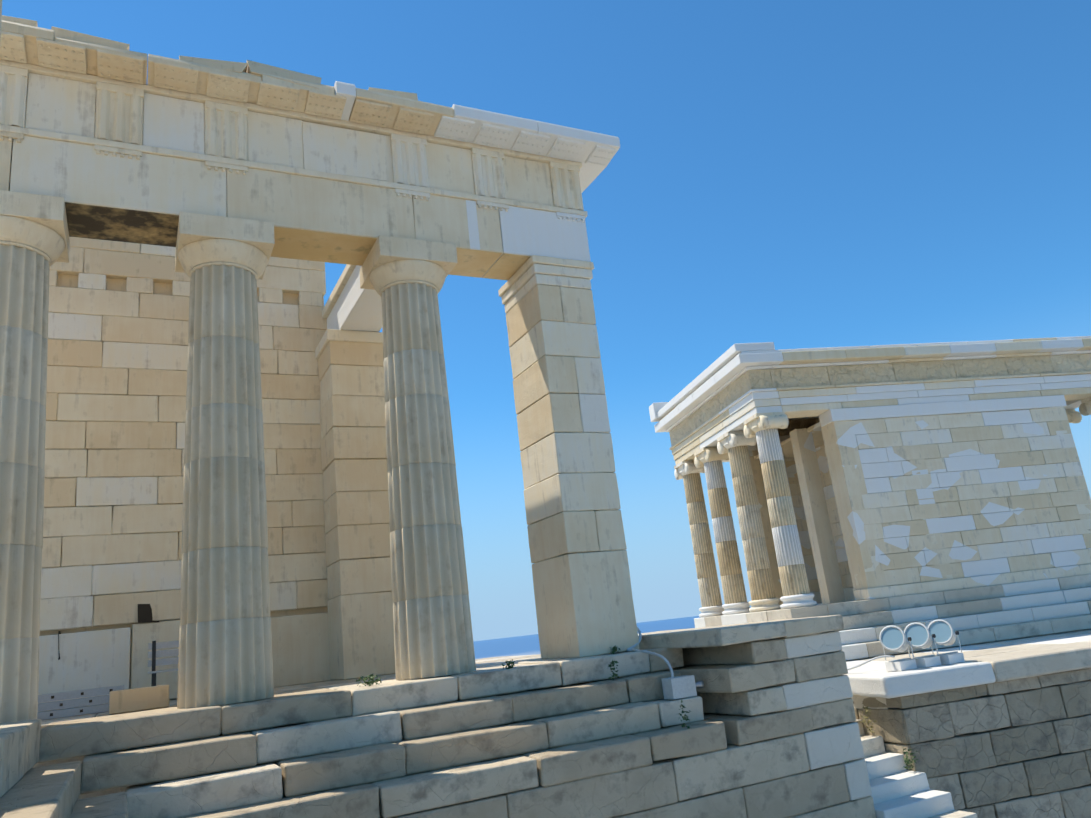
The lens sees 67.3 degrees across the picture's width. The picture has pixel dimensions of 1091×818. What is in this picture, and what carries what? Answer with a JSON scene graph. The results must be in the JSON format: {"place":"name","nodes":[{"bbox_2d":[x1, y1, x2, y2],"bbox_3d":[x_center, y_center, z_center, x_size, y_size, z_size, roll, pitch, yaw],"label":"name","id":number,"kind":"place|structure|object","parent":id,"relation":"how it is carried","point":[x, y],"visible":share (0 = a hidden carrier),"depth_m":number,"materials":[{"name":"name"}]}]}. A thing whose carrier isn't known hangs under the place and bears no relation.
{"place":"outdoors","nodes":[
{"label":"outdoors","id":0,"kind":"place"},
{"bbox_2d":[0,0,1,39],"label":"column","id":1,"kind":"structure","parent":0,"point":[0,16],"depth_m":5.89,"materials":[{"name":"beige stone"}]},
{"bbox_2d":[41,654,541,728],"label":"wing floor","id":2,"kind":"structure","parent":0,"point":[490,662],"depth_m":11.72,"materials":[{"name":"stone"}]},
{"bbox_2d":[0,190,69,722],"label":"wing column","id":3,"kind":"structure","parent":2,"relation":"on","point":[34,240],"depth_m":8.94,"materials":[{"name":"stone"}]},
{"bbox_2d":[37,685,123,719],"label":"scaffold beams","id":4,"kind":"structure","parent":2,"relation":"on","point":[52,713],"depth_m":10.53,"materials":[{"name":"metal"}]},
{"bbox_2d":[109,685,168,713],"bbox_3d":[-4.976,3.555,10.036,0.650,0.260,0.350,1,-17,-27],"label":"stone block","id":5,"kind":"object","parent":2,"relation":"on","point":[136,699],"depth_m":9.88,"materials":[{"name":"beige stone"}]},
{"bbox_2d":[148,641,178,685],"bbox_3d":[-5.148,3.797,12.039,1.250,0.880,0.460,1,-17,-27],"label":"metal rack","id":6,"kind":"object","parent":2,"relation":"on","point":[153,646],"visible":0.31,"depth_m":12.05,"materials":[{"name":"metal"}]},
{"bbox_2d":[38,237,330,711],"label":"wing wall","id":7,"kind":"structure","parent":2,"relation":"on","point":[118,326],"depth_m":13.47,"materials":[{"name":"beige stone"}]},
{"bbox_2d":[58,604,158,659],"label":"wing wall holes","id":8,"kind":"object","parent":7,"relation":"in","point":[144,613],"visible":0.43,"depth_m":12.70,"materials":[{"name":"black stone"}]},
{"bbox_2d":[356,674,381,686],"bbox_3d":[-2.083,3.218,9.726,0.285,0.140,0.324,-7,-15,3],"label":"weed plant","id":9,"kind":"object","parent":2,"relation":"on","point":[370,682],"visible":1,"depth_m":9.70,"materials":[{"name":"green plant"}]},
{"bbox_2d":[502,659,514,668],"bbox_3d":[-0.460,3.196,10.239,0.176,0.132,0.160,-7,-15,2],"label":"weed plant","id":10,"kind":"object","parent":2,"relation":"on","point":[509,665],"visible":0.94,"depth_m":10.22,"materials":[{"name":"green plant"}]},
{"bbox_2d":[32,673,642,799],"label":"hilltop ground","id":11,"kind":"structure","parent":0,"point":[105,792],"depth_m":8.22,"materials":[{"name":"beige stone"}]},
{"bbox_2d":[0,719,127,817],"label":"stone steps","id":12,"kind":"structure","parent":11,"relation":"on","point":[27,790],"depth_m":6.22,"materials":[{"name":"beige stone"}]},
{"bbox_2d":[380,615,875,817],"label":"podium wall","id":13,"kind":"structure","parent":11,"relation":"on","point":[776,696],"depth_m":10.21,"materials":[{"name":"stone"}]},
{"bbox_2d":[38,648,726,817],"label":"steps","id":14,"kind":"structure","parent":13,"relation":"on","point":[389,748],"depth_m":8.72,"materials":[{"name":"grey stone"}]},
{"bbox_2d":[175,211,274,708],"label":"wing column","id":15,"kind":"structure","parent":14,"relation":"on","point":[225,633],"depth_m":9.67,"materials":[{"name":"stone"}]},
{"bbox_2d":[360,235,475,679],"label":"wing column","id":16,"kind":"structure","parent":14,"relation":"on","point":[404,278],"depth_m":10.79,"materials":[{"name":"stone"}]},
{"bbox_2d":[0,65,590,276],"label":"entablature","id":17,"kind":"structure","parent":16,"relation":"on","point":[102,144],"depth_m":10.91,"materials":[{"name":"beige stone"}]},
{"bbox_2d":[65,202,530,279],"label":"architrave soffit","id":18,"kind":"structure","parent":17,"relation":"attached to","point":[115,224],"depth_m":11.08,"materials":[{"name":"beige stone"}]},
{"bbox_2d":[0,15,619,192],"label":"wing cornice","id":19,"kind":"structure","parent":17,"relation":"on","point":[31,46],"depth_m":11.07,"materials":[{"name":"beige stone"}]},
{"bbox_2d":[608,660,618,679],"bbox_3d":[0.854,3.314,10.402,0.174,0.255,0.140,-10,-15,12],"label":"weed plant","id":20,"kind":"object","parent":14,"relation":"on","point":[613,673],"visible":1,"depth_m":10.40,"materials":[{"name":"green plant"}]},
{"bbox_2d":[610,645,620,653],"bbox_3d":[0.937,3.247,11.050,0.151,0.121,0.149,-10,-16,12],"label":"weed plant","id":21,"kind":"object","parent":14,"relation":"on","point":[614,648],"visible":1,"depth_m":11.03,"materials":[{"name":"green plant"}]},
{"bbox_2d":[627,627,673,677],"bbox_3d":[1.314,3.253,10.970,0.330,0.666,1.236,-3,-16,-13],"label":"conduit pipe","id":22,"kind":"object","parent":14,"relation":"attached to","point":[652,653],"visible":0.96,"depth_m":10.85,"materials":[{"name":"grey plastic"}]},
{"bbox_2d":[661,675,703,699],"bbox_3d":[1.764,3.523,10.399,0.520,0.250,0.220,1,-17,-27],"label":"junction box","id":23,"kind":"object","parent":14,"relation":"on","point":[680,687],"visible":1,"depth_m":10.28,"materials":[{"name":"paint"}]},
{"bbox_2d":[679,699,689,728],"bbox_3d":[1.657,3.655,9.794,0.151,0.359,0.180,-18,-19,37],"label":"weed plant","id":24,"kind":"object","parent":14,"relation":"on","point":[686,719],"visible":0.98,"depth_m":9.79,"materials":[{"name":"green plant"}]},
{"bbox_2d":[315,264,394,679],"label":"pillar","id":25,"kind":"structure","parent":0,"point":[349,353],"depth_m":13.76,"materials":[{"name":"beige stone"}]},
{"bbox_2d":[2,0,1090,640],"label":"sky","id":26,"kind":"structure","parent":0,"point":[790,174],"materials":[{"name":"blue"}]},
{"bbox_2d":[498,255,638,658],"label":"wing pier","id":27,"kind":"structure","parent":0,"point":[584,604],"depth_m":11.89,"materials":[{"name":"beige stone"}]},
{"bbox_2d":[473,604,817,658],"bbox_3d":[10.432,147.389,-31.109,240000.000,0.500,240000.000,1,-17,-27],"label":"sea","id":28,"kind":"structure","parent":0,"point":[519,645],"depth_m":15026.07,"materials":[{"name":"blue liquid"}]},
{"bbox_2d":[879,625,916,670],"bbox_3d":[5.373,3.618,12.450,0.509,0.657,0.444,1,-17,-27],"label":"floodlight","id":29,"kind":"object","parent":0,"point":[892,638],"visible":0.98,"depth_m":12.35,"materials":[{"name":"paint"}]},
{"bbox_2d":[853,719,977,817],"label":"bastion stairs","id":30,"kind":"structure","parent":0,"point":[898,790],"depth_m":11.01,"materials":[{"name":"white stone"}]},
{"bbox_2d":[750,395,1090,604],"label":"nike cella walls","id":31,"kind":"structure","parent":0,"point":[898,500],"depth_m":17.92,"materials":[{"name":"beige stone"}]},
{"bbox_2d":[904,622,941,667],"bbox_3d":[5.790,3.600,12.556,0.509,0.657,0.444,1,-17,-27],"label":"floodlight","id":32,"kind":"object","parent":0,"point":[919,634],"visible":0.81,"depth_m":12.44,"materials":[{"name":"paint"}]},
{"bbox_2d":[928,619,964,663],"bbox_3d":[6.197,3.582,12.658,0.509,0.657,0.444,1,-17,-27],"label":"floodlight","id":33,"kind":"object","parent":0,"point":[943,631],"visible":0.83,"depth_m":12.55,"materials":[{"name":"paint"}]},
{"bbox_2d":[844,629,1090,708],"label":"terrace floor","id":34,"kind":"structure","parent":0,"point":[993,647],"depth_m":14.61,"materials":[{"name":"stone"}]},
{"bbox_2d":[847,655,894,669],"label":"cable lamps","id":35,"kind":"object","parent":34,"relation":"on","point":[870,660],"visible":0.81,"depth_m":12.39,"materials":[{"name":"grey"}]},
{"bbox_2d":[694,574,1090,660],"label":"temple steps","id":36,"kind":"structure","parent":34,"relation":"on","point":[983,614],"depth_m":16.51,"materials":[{"name":"white stone"}]},
{"bbox_2d":[674,397,1090,617],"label":"columns","id":37,"kind":"structure","parent":36,"relation":"on","point":[760,430],"depth_m":18.73,"materials":[{"name":"beige stone"}]},
{"bbox_2d":[649,336,1090,464],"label":"nike entablature","id":38,"kind":"structure","parent":37,"relation":"on","point":[731,364],"depth_m":18.45,"materials":[{"name":"beige stone"}]},
{"bbox_2d":[669,353,1090,445],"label":"nike frieze","id":39,"kind":"object","parent":38,"relation":"attached to","point":[743,384],"visible":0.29,"depth_m":18.58,"materials":[{"name":"beige stone"}]},
{"bbox_2d":[853,668,1090,817],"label":"retaining wall","id":40,"kind":"structure","parent":0,"point":[1018,748],"depth_m":11.90,"materials":[{"name":"grey stone"}]},
{"bbox_2d":[859,706,876,732],"bbox_3d":[4.761,4.579,12.109,0.221,0.376,0.274,1,-17,-27],"label":"weed plant","id":41,"kind":"object","parent":40,"relation":"on","point":[866,717],"visible":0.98,"depth_m":12.09,"materials":[{"name":"green plant"}]},
{"bbox_2d":[903,748,917,769],"bbox_3d":[5.101,4.905,11.465,0.215,0.276,0.256,-7,-15,2],"label":"weed plant","id":42,"kind":"object","parent":40,"relation":"on","point":[908,761],"visible":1,"depth_m":11.47,"materials":[{"name":"green plant"}]},
{"bbox_2d":[848,640,1090,697],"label":"stone ledge","id":43,"kind":"object","parent":40,"relation":"on","point":[998,667],"visible":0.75,"depth_m":12.10,"materials":[{"name":"white stone"}]}
]}

